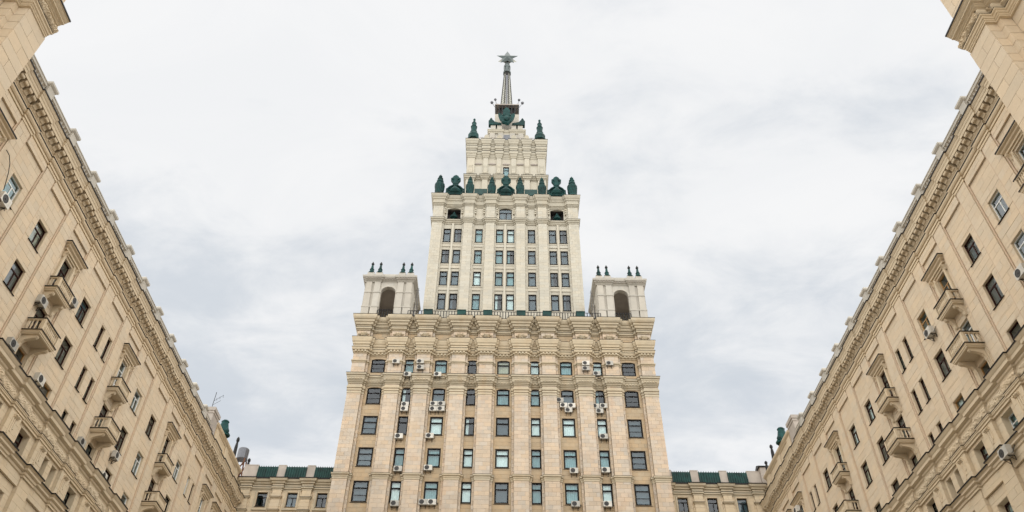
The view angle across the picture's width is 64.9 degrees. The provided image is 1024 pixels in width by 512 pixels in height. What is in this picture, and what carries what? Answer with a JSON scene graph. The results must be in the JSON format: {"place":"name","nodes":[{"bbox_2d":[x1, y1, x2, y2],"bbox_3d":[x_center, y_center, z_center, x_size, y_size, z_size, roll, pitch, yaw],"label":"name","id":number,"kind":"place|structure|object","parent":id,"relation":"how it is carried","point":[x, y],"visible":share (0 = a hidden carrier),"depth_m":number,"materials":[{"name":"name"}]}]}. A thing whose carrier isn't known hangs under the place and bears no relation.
{"place":"outdoors","nodes":[
{"label":"outdoors","id":0,"kind":"place"},
{"bbox_2d":[0,0,70,98],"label":"corner pavilion","id":1,"kind":"structure","parent":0,"point":[27,27],"depth_m":26.95,"materials":[{"name":"stone"}]},
{"bbox_2d":[236,464,333,511],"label":"connecting block","id":2,"kind":"structure","parent":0,"point":[283,488],"depth_m":83.12,"materials":[{"name":"stone"}]},
{"bbox_2d":[236,447,249,475],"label":"roof tank","id":3,"kind":"object","parent":2,"relation":"on","point":[242,454],"visible":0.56,"depth_m":86.86,"materials":[{"name":"grey metal"}]},
{"bbox_2d":[285,493,297,506],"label":"window","id":4,"kind":"structure","parent":2,"relation":"in","point":[292,498],"depth_m":82.72,"materials":[{"name":"grey glass"}]},
{"bbox_2d":[34,0,979,475],"label":"sky","id":5,"kind":"structure","parent":0,"point":[755,163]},
{"bbox_2d":[669,470,767,511],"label":"connecting block","id":6,"kind":"structure","parent":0,"point":[703,491],"depth_m":83.57,"materials":[{"name":"stone"}]},
{"bbox_2d":[737,499,748,511],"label":"window","id":7,"kind":"structure","parent":6,"relation":"in","point":[742,504],"depth_m":83.09,"materials":[{"name":"grey glass"}]},
{"bbox_2d":[755,466,766,482],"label":"roof hutch","id":8,"kind":"object","parent":6,"relation":"on","point":[761,470],"visible":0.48,"depth_m":84.90,"materials":[{"name":"stone"}]},
{"bbox_2d":[760,70,1023,511],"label":"apartment wing","id":9,"kind":"structure","parent":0,"point":[901,413],"depth_m":50.14,"materials":[{"name":"stone"}]},
{"bbox_2d":[776,427,785,445],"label":"roof scroll","id":10,"kind":"object","parent":9,"relation":"on","point":[781,433],"visible":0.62,"depth_m":79.23,"materials":[{"name":"green metal"}]},
{"bbox_2d":[863,462,872,488],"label":"window","id":11,"kind":"structure","parent":9,"relation":"in","point":[867,469],"depth_m":60.43,"materials":[{"name":"black glass"}]},
{"bbox_2d":[866,400,875,425],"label":"window","id":12,"kind":"structure","parent":9,"relation":"in","point":[870,407],"depth_m":60.09,"materials":[{"name":"grey glass"}]},
{"bbox_2d":[923,325,937,340],"bbox_3d":[26.502,4.886,50.867,0.504,0.792,0.914,1,-43,0],"label":"air conditioner","id":13,"kind":"object","parent":9,"relation":"attached to","point":[929,332],"visible":1,"depth_m":50.84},
{"bbox_2d":[936,350,950,381],"bbox_3d":[26.756,6.724,49.940,0.310,1.753,1.278,1,-43,0],"label":"window","id":14,"kind":"structure","parent":9,"relation":"in","point":[941,351],"depth_m":50.16,"materials":[{"name":"black glass"}]},
{"bbox_2d":[962,319,977,341],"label":"window","id":15,"kind":"structure","parent":9,"relation":"in","point":[967,327],"depth_m":47.63,"materials":[{"name":"white glass"}]},
{"bbox_2d":[964,236,980,266],"bbox_3d":[26.952,-0.373,47.030,0.450,1.653,1.278,1,-43,0],"label":"window","id":16,"kind":"structure","parent":9,"relation":"in","point":[971,246],"depth_m":47.34,"materials":[{"name":"black glass"}]},
{"bbox_2d":[985,275,1004,310],"bbox_3d":[26.863,1.953,44.848,0.310,1.753,1.278,1,-43,0],"label":"window","id":17,"kind":"structure","parent":9,"relation":"in","point":[994,286],"depth_m":45.05,"materials":[{"name":"black glass"}]},
{"bbox_2d":[990,191,1009,224],"bbox_3d":[26.936,-2.760,44.484,0.310,1.653,1.278,1,-43,0],"label":"window","id":18,"kind":"structure","parent":9,"relation":"in","point":[997,193],"depth_m":44.72,"materials":[{"name":"grey glass"}]},
{"bbox_2d":[997,444,1016,464],"bbox_3d":[26.211,10.459,42.495,0.532,0.836,0.965,1,-43,0],"label":"air conditioner","id":19,"kind":"object","parent":9,"relation":"attached to","point":[1005,452],"visible":1,"depth_m":42.47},
{"bbox_2d":[1013,263,1023,280],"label":"air conditioner","id":20,"kind":"object","parent":9,"relation":"attached to","point":[1018,272],"visible":1,"depth_m":41.87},
{"bbox_2d":[1014,231,1023,260],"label":"window","id":21,"kind":"structure","parent":9,"relation":"in","point":[1022,232],"depth_m":42.82,"materials":[{"name":"white glass"}]},
{"bbox_2d":[940,0,1023,132],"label":"corner pavilion","id":22,"kind":"structure","parent":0,"point":[988,35],"depth_m":27.11,"materials":[{"name":"stone"}]},
{"bbox_3d":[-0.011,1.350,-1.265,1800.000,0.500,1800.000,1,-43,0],"label":"courtyard ground","id":23,"kind":"structure","parent":0,"visible":0},
{"bbox_2d":[0,54,244,511],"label":"apartment wing","id":24,"kind":"structure","parent":23,"relation":"on","point":[103,357],"depth_m":50.95,"materials":[{"name":"stone"}]},
{"bbox_2d":[0,191,11,210],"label":"air conditioner","id":25,"kind":"object","parent":24,"relation":"attached to","point":[5,202],"visible":1,"depth_m":42.82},
{"bbox_2d":[2,175,19,209],"bbox_3d":[-27.526,-3.568,44.099,0.428,1.653,1.278,1,-43,0],"label":"window","id":26,"kind":"structure","parent":24,"relation":"in","point":[10,188],"depth_m":44.49,"materials":[{"name":"white glass"}]},
{"bbox_2d":[6,337,18,351],"bbox_3d":[-27.319,4.956,43.805,0.493,0.774,0.894,1,-43,0],"label":"air conditioner","id":27,"kind":"object","parent":24,"relation":"attached to","point":[12,343],"visible":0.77,"depth_m":43.70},
{"bbox_2d":[3,260,22,295],"bbox_3d":[-27.540,1.146,44.464,0.310,1.753,1.278,1,-43,0],"label":"window","id":28,"kind":"structure","parent":24,"relation":"in","point":[16,263],"depth_m":44.69,"materials":[{"name":"black glass"}]},
{"bbox_2d":[28,221,45,253],"bbox_3d":[-27.579,-1.183,46.645,0.428,1.653,1.278,1,-43,0],"label":"window","id":29,"kind":"structure","parent":24,"relation":"in","point":[36,233],"depth_m":46.87,"materials":[{"name":"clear glass"}]},
{"bbox_2d":[33,372,45,386],"bbox_3d":[-27.369,7.281,46.438,0.504,0.792,0.914,1,-43,0],"label":"air conditioner","id":30,"kind":"object","parent":24,"relation":"attached to","point":[39,378],"visible":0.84,"depth_m":46.34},
{"bbox_2d":[33,294,48,310],"bbox_3d":[-27.307,2.785,46.607,0.493,0.774,0.894,1,-43,0],"label":"air conditioner","id":31,"kind":"object","parent":24,"relation":"attached to","point":[41,301],"visible":1,"depth_m":46.51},
{"bbox_2d":[54,338,70,369],"bbox_3d":[-27.646,5.916,49.556,0.310,1.753,1.278,1,-43,0],"label":"window","id":32,"kind":"structure","parent":24,"relation":"in","point":[66,341],"depth_m":49.78,"materials":[{"name":"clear glass"}]},
{"bbox_2d":[75,299,88,327],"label":"window","id":33,"kind":"structure","parent":24,"relation":"in","point":[82,307],"depth_m":52.01,"materials":[{"name":"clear glass"}]},
{"bbox_2d":[109,450,120,463],"bbox_3d":[-27.542,13.990,55.781,0.476,0.748,0.864,1,-43,0],"label":"air conditioner","id":34,"kind":"object","parent":24,"relation":"attached to","point":[115,455],"visible":1,"depth_m":55.65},
{"bbox_2d":[220,419,229,437],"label":"roof scroll","id":35,"kind":"object","parent":24,"relation":"on","point":[224,424],"visible":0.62,"depth_m":78.86,"materials":[{"name":"green metal"}]},
{"bbox_2d":[326,51,674,511],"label":"skyscraper","id":36,"kind":"structure","parent":23,"relation":"on","point":[503,334],"depth_m":89.81,"materials":[{"name":"stone"}]},
{"bbox_2d":[350,481,368,502],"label":"window","id":37,"kind":"structure","parent":36,"relation":"in","point":[360,488],"depth_m":80.16,"materials":[{"name":"clear glass"}]},
{"bbox_2d":[355,447,373,466],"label":"window","id":38,"kind":"structure","parent":36,"relation":"in","point":[364,458],"depth_m":82.80,"materials":[{"name":"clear glass"}]},
{"bbox_2d":[360,416,377,434],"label":"window","id":39,"kind":"structure","parent":36,"relation":"in","point":[370,423],"depth_m":85.35,"materials":[{"name":"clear glass"}]},
{"bbox_2d":[365,388,381,404],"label":"window","id":40,"kind":"structure","parent":36,"relation":"in","point":[367,398],"depth_m":87.75,"materials":[{"name":"clear glass"}]},
{"bbox_2d":[370,359,385,372],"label":"window","id":41,"kind":"structure","parent":36,"relation":"in","point":[372,364],"depth_m":90.51,"materials":[{"name":"clear glass"}]},
{"bbox_2d":[388,481,400,502],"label":"window","id":42,"kind":"structure","parent":36,"relation":"in","point":[395,488],"depth_m":80.31,"materials":[{"name":"clear glass"}]},
{"bbox_2d":[393,448,404,466],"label":"window","id":43,"kind":"structure","parent":36,"relation":"in","point":[399,453],"depth_m":82.88,"materials":[{"name":"clear glass"}]},
{"bbox_2d":[400,388,410,404],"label":"window","id":44,"kind":"structure","parent":36,"relation":"in","point":[404,393],"depth_m":87.97,"materials":[{"name":"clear glass"}]},
{"bbox_2d":[404,360,413,371],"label":"window","id":45,"kind":"structure","parent":36,"relation":"in","point":[409,367],"depth_m":90.59,"materials":[{"name":"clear glass"}]},
{"bbox_2d":[423,482,437,503],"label":"window","id":46,"kind":"structure","parent":36,"relation":"in","point":[431,488],"depth_m":80.33,"materials":[{"name":"teal glass"}]},
{"bbox_2d":[426,448,440,467],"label":"window","id":47,"kind":"structure","parent":36,"relation":"in","point":[434,454],"depth_m":82.90,"materials":[{"name":"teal glass"}]},
{"bbox_2d":[429,417,442,435],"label":"window","id":48,"kind":"structure","parent":36,"relation":"in","point":[436,426],"depth_m":85.44,"materials":[{"name":"white glass"}]},
{"bbox_2d":[432,389,444,400],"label":"window","id":49,"kind":"structure","parent":36,"relation":"in","point":[438,394],"depth_m":87.99,"materials":[{"name":"grey glass"}]},
{"bbox_2d":[435,175,444,192],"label":"roof urn","id":50,"kind":"object","parent":36,"relation":"on","point":[439,186],"visible":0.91,"depth_m":117.87,"materials":[{"name":"green metal"}]},
{"bbox_2d":[434,360,446,373],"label":"window","id":51,"kind":"structure","parent":36,"relation":"in","point":[441,366],"depth_m":90.61,"materials":[{"name":"teal glass"}]},
{"bbox_2d":[437,294,445,309],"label":"window","id":52,"kind":"structure","parent":36,"relation":"in","point":[441,297],"depth_m":104.19,"materials":[{"name":"grey glass"}]},
{"bbox_2d":[439,272,447,284],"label":"window","id":53,"kind":"structure","parent":36,"relation":"in","point":[443,275],"depth_m":106.92,"materials":[{"name":"grey glass"}]},
{"bbox_2d":[442,229,450,241],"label":"window","id":54,"kind":"structure","parent":36,"relation":"in","point":[447,232],"depth_m":112.42,"materials":[{"name":"grey glass"}]},
{"bbox_2d":[448,294,456,309],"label":"window","id":55,"kind":"structure","parent":36,"relation":"in","point":[450,298],"depth_m":104.23,"materials":[{"name":"grey glass"}]},
{"bbox_2d":[450,272,458,284],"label":"window","id":56,"kind":"structure","parent":36,"relation":"in","point":[454,275],"depth_m":107.05,"materials":[{"name":"grey glass"}]},
{"bbox_2d":[446,175,463,194],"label":"roof cartouche","id":57,"kind":"object","parent":36,"relation":"on","point":[455,188],"visible":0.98,"depth_m":117.65,"materials":[{"name":"green metal"}]},
{"bbox_2d":[452,250,460,262],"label":"window","id":58,"kind":"structure","parent":36,"relation":"in","point":[456,253],"depth_m":109.67,"materials":[{"name":"grey glass"}]},
{"bbox_2d":[460,482,471,503],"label":"window","id":59,"kind":"structure","parent":36,"relation":"in","point":[466,487],"depth_m":80.29,"materials":[{"name":"white glass"}]},
{"bbox_2d":[462,449,472,467],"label":"window","id":60,"kind":"structure","parent":36,"relation":"in","point":[467,462],"depth_m":82.86,"materials":[{"name":"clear glass"}]},
{"bbox_2d":[464,417,474,435],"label":"window","id":61,"kind":"structure","parent":36,"relation":"in","point":[466,426],"depth_m":85.54,"materials":[{"name":"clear glass"}]},
{"bbox_2d":[466,176,473,192],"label":"roof urn","id":62,"kind":"object","parent":36,"relation":"on","point":[469,186],"visible":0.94,"depth_m":117.95,"materials":[{"name":"green metal"}]},
{"bbox_2d":[468,118,478,137],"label":"corner obelisk","id":63,"kind":"object","parent":36,"relation":"on","point":[473,133],"visible":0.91,"depth_m":131.82,"materials":[{"name":"green metal"}]},
{"bbox_2d":[471,294,479,309],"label":"window","id":64,"kind":"structure","parent":36,"relation":"in","point":[475,297],"depth_m":104.32,"materials":[{"name":"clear glass"}]},
{"bbox_2d":[472,272,480,285],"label":"window","id":65,"kind":"structure","parent":36,"relation":"in","point":[476,275],"depth_m":107.02,"materials":[{"name":"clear glass"}]},
{"bbox_2d":[473,250,481,263],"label":"window","id":66,"kind":"structure","parent":36,"relation":"in","point":[477,253],"depth_m":109.75,"materials":[{"name":"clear glass"}]},
{"bbox_2d":[475,229,482,242],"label":"window","id":67,"kind":"structure","parent":36,"relation":"in","point":[478,232],"depth_m":112.52,"materials":[{"name":"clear glass"}]},
{"bbox_2d":[487,177,495,192],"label":"roof urn","id":68,"kind":"object","parent":36,"relation":"on","point":[491,187],"visible":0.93,"depth_m":117.96,"materials":[{"name":"green metal"}]},
{"bbox_2d":[494,294,501,309],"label":"window","id":69,"kind":"structure","parent":36,"relation":"in","point":[495,295],"depth_m":104.44,"materials":[{"name":"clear glass"}]},
{"bbox_2d":[494,272,502,285],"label":"window","id":70,"kind":"structure","parent":36,"relation":"in","point":[498,275],"depth_m":107.08,"materials":[{"name":"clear glass"}]},
{"bbox_2d":[495,251,502,263],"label":"window","id":71,"kind":"structure","parent":36,"relation":"in","point":[498,254],"depth_m":109.72,"materials":[{"name":"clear glass"}]},
{"bbox_2d":[496,230,503,242],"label":"window","id":72,"kind":"structure","parent":36,"relation":"in","point":[499,233],"depth_m":112.43,"materials":[{"name":"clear glass"}]},
{"bbox_2d":[494,482,508,504],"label":"window","id":73,"kind":"structure","parent":36,"relation":"in","point":[501,490],"depth_m":80.26,"materials":[{"name":"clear glass"}]},
{"bbox_2d":[494,449,508,468],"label":"window","id":74,"kind":"structure","parent":36,"relation":"in","point":[501,455],"depth_m":82.90,"materials":[{"name":"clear glass"}]},
{"bbox_2d":[496,418,509,436],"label":"window","id":75,"kind":"structure","parent":36,"relation":"in","point":[502,424],"depth_m":85.45,"materials":[{"name":"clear glass"}]},
{"bbox_2d":[496,389,509,405],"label":"window","id":76,"kind":"structure","parent":36,"relation":"in","point":[503,396],"depth_m":87.97,"materials":[{"name":"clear glass"}]},
{"bbox_2d":[497,361,509,374],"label":"window","id":77,"kind":"structure","parent":36,"relation":"in","point":[503,367],"depth_m":90.66,"materials":[{"name":"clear glass"}]},
{"bbox_2d":[499,209,511,219],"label":"window","id":78,"kind":"structure","parent":36,"relation":"in","point":[504,213],"depth_m":115.52,"materials":[{"name":"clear glass"}]},
{"bbox_2d":[497,176,514,195],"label":"roof cartouche","id":79,"kind":"object","parent":36,"relation":"on","point":[505,189],"visible":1,"depth_m":117.77,"materials":[{"name":"green metal"}]},
{"bbox_2d":[506,295,513,310],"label":"window","id":80,"kind":"structure","parent":36,"relation":"in","point":[509,298],"depth_m":104.26,"materials":[{"name":"clear glass"}]},
{"bbox_2d":[506,272,513,285],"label":"window","id":81,"kind":"structure","parent":36,"relation":"in","point":[509,276],"depth_m":107.10,"materials":[{"name":"clear glass"}]},
{"bbox_2d":[506,230,513,242],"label":"window","id":82,"kind":"structure","parent":36,"relation":"in","point":[510,235],"depth_m":112.46,"materials":[{"name":"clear glass"}]},
{"bbox_2d":[516,177,523,193],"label":"roof urn","id":83,"kind":"object","parent":36,"relation":"on","point":[519,187],"visible":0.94,"depth_m":117.95,"materials":[{"name":"green metal"}]},
{"bbox_2d":[528,230,534,242],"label":"window","id":84,"kind":"structure","parent":36,"relation":"in","point":[531,233],"depth_m":112.54,"materials":[{"name":"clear glass"}]},
{"bbox_2d":[528,251,535,263],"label":"window","id":85,"kind":"structure","parent":36,"relation":"in","point":[531,255],"depth_m":109.79,"materials":[{"name":"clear glass"}]},
{"bbox_2d":[528,295,536,310],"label":"window","id":86,"kind":"structure","parent":36,"relation":"in","point":[532,304],"depth_m":104.32,"materials":[{"name":"clear glass"}]},
{"bbox_2d":[528,273,536,286],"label":"window","id":87,"kind":"structure","parent":36,"relation":"in","point":[531,276],"depth_m":107.02,"materials":[{"name":"clear glass"}]},
{"bbox_2d":[530,390,539,406],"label":"window","id":88,"kind":"structure","parent":36,"relation":"in","point":[535,398],"depth_m":87.94,"materials":[{"name":"clear glass"}]},
{"bbox_2d":[530,362,539,374],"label":"window","id":89,"kind":"structure","parent":36,"relation":"in","point":[534,369],"depth_m":90.65,"materials":[{"name":"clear glass"}]},
{"bbox_2d":[531,418,540,436],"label":"window","id":90,"kind":"structure","parent":36,"relation":"in","point":[535,422],"depth_m":85.49,"materials":[{"name":"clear glass"}]},
{"bbox_2d":[531,483,541,504],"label":"window","id":91,"kind":"structure","parent":36,"relation":"in","point":[536,487],"depth_m":80.33,"materials":[{"name":"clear glass"}]},
{"bbox_2d":[531,450,541,468],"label":"window","id":92,"kind":"structure","parent":36,"relation":"in","point":[535,454],"depth_m":82.96,"materials":[{"name":"clear glass"}]},
{"bbox_2d":[535,119,545,138],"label":"corner obelisk","id":93,"kind":"object","parent":36,"relation":"on","point":[539,134],"visible":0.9,"depth_m":132.32,"materials":[{"name":"green metal"}]},
{"bbox_2d":[538,177,545,193],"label":"roof urn","id":94,"kind":"object","parent":36,"relation":"on","point":[541,187],"visible":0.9,"depth_m":118.02,"materials":[{"name":"green metal"}]},
{"bbox_2d":[549,231,556,243],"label":"window","id":95,"kind":"structure","parent":36,"relation":"in","point":[552,234],"depth_m":112.46,"materials":[{"name":"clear glass"}]},
{"bbox_2d":[549,251,557,264],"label":"window","id":96,"kind":"structure","parent":36,"relation":"in","point":[552,254],"depth_m":109.83,"materials":[{"name":"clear glass"}]},
{"bbox_2d":[551,295,558,310],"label":"window","id":97,"kind":"structure","parent":36,"relation":"in","point":[554,298],"depth_m":104.37,"materials":[{"name":"clear glass"}]},
{"bbox_2d":[548,177,565,195],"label":"roof cartouche","id":98,"kind":"object","parent":36,"relation":"on","point":[556,189],"visible":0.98,"depth_m":117.84,"materials":[{"name":"green metal"}]},
{"bbox_2d":[560,252,568,264],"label":"window","id":99,"kind":"structure","parent":36,"relation":"in","point":[564,255],"depth_m":109.86,"materials":[{"name":"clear glass"}]},
{"bbox_2d":[561,273,569,286],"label":"window","id":100,"kind":"structure","parent":36,"relation":"in","point":[565,276],"depth_m":107.13,"materials":[{"name":"clear glass"}]},
{"bbox_2d":[560,362,572,375],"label":"window","id":101,"kind":"structure","parent":36,"relation":"in","point":[565,367],"depth_m":90.73,"materials":[{"name":"clear glass"}]},
{"bbox_2d":[562,295,570,310],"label":"window","id":102,"kind":"structure","parent":36,"relation":"in","point":[564,299],"depth_m":104.49,"materials":[{"name":"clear glass"}]},
{"bbox_2d":[561,390,573,405],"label":"window","id":103,"kind":"structure","parent":36,"relation":"in","point":[567,395],"depth_m":88.14,"materials":[{"name":"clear glass"}]},
{"bbox_2d":[562,419,576,437],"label":"window","id":104,"kind":"structure","parent":36,"relation":"in","point":[568,425],"depth_m":85.51,"materials":[{"name":"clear glass"}]},
{"bbox_2d":[563,450,577,469],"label":"window","id":105,"kind":"structure","parent":36,"relation":"in","point":[570,461],"depth_m":83.03,"materials":[{"name":"clear glass"}]},
{"bbox_2d":[567,177,576,194],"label":"roof urn","id":106,"kind":"object","parent":36,"relation":"on","point":[572,188],"visible":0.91,"depth_m":118.02,"materials":[{"name":"green metal"}]},
{"bbox_2d":[565,483,578,504],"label":"window","id":107,"kind":"structure","parent":36,"relation":"in","point":[571,489],"depth_m":80.43,"materials":[{"name":"clear glass"}]},
{"bbox_2d":[593,362,602,375],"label":"window","id":108,"kind":"structure","parent":36,"relation":"in","point":[597,365],"depth_m":90.81,"materials":[{"name":"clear glass"}]},
{"bbox_2d":[597,419,607,437],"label":"window","id":109,"kind":"structure","parent":36,"relation":"in","point":[601,423],"depth_m":85.64,"materials":[{"name":"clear glass"}]},
{"bbox_2d":[599,451,610,468],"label":"window","id":110,"kind":"structure","parent":36,"relation":"in","point":[604,455],"depth_m":83.05,"materials":[{"name":"clear glass"}]},
{"bbox_2d":[602,484,613,505],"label":"window","id":111,"kind":"structure","parent":36,"relation":"in","point":[607,492],"depth_m":80.47,"materials":[{"name":"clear glass"}]},
{"bbox_2d":[624,391,640,407],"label":"window","id":112,"kind":"structure","parent":36,"relation":"in","point":[637,396],"depth_m":88.01,"materials":[{"name":"grey glass"}]},
{"bbox_2d":[627,420,643,438],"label":"window","id":113,"kind":"structure","parent":36,"relation":"in","point":[635,429],"depth_m":85.56,"materials":[{"name":"grey glass"}]},
{"bbox_2d":[630,451,647,470],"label":"window","id":114,"kind":"structure","parent":36,"relation":"in","point":[637,457],"depth_m":82.99,"materials":[{"name":"grey glass"}]},
{"bbox_2d":[634,484,651,505],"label":"window","id":115,"kind":"structure","parent":36,"relation":"in","point":[642,498],"depth_m":80.41,"materials":[{"name":"grey glass"}]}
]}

